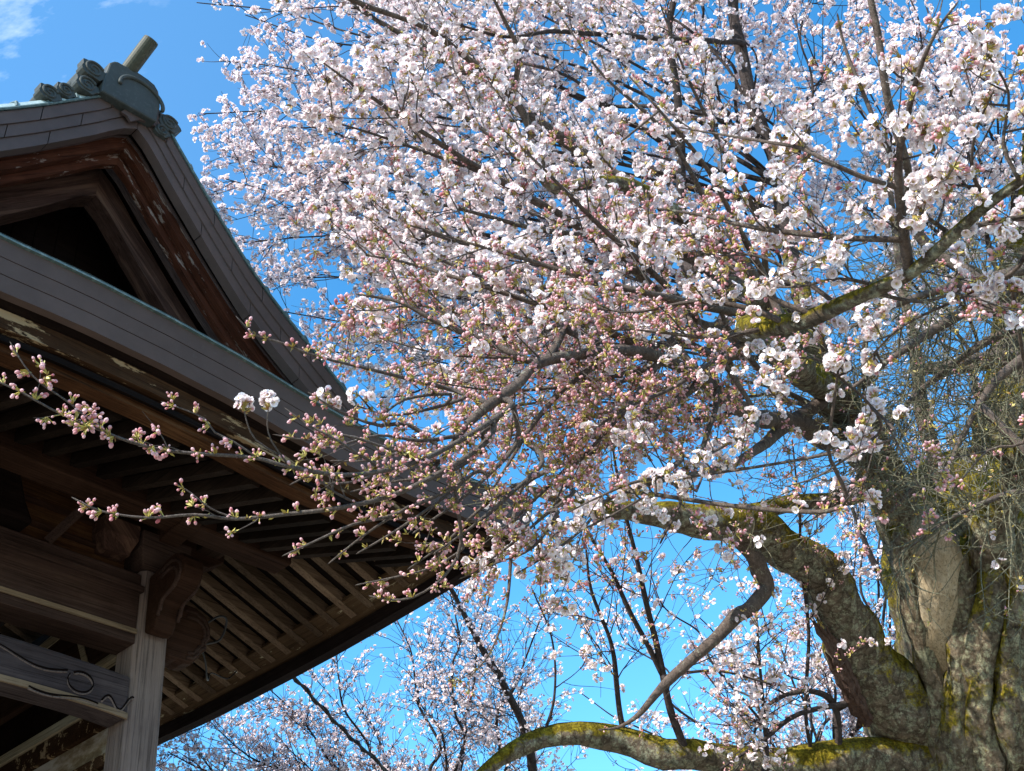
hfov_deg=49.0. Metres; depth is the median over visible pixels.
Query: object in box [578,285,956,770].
cherry tree
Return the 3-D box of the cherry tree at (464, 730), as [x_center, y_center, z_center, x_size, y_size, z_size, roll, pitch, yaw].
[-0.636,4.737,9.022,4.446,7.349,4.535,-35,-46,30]
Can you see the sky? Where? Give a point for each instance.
(42, 41)
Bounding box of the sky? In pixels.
[0,0,1023,770]
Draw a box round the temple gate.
[0,35,532,770]
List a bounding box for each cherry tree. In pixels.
[0,0,1023,770]
[156,546,611,770]
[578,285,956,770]
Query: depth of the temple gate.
6.83 m
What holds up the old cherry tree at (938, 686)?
on the ground

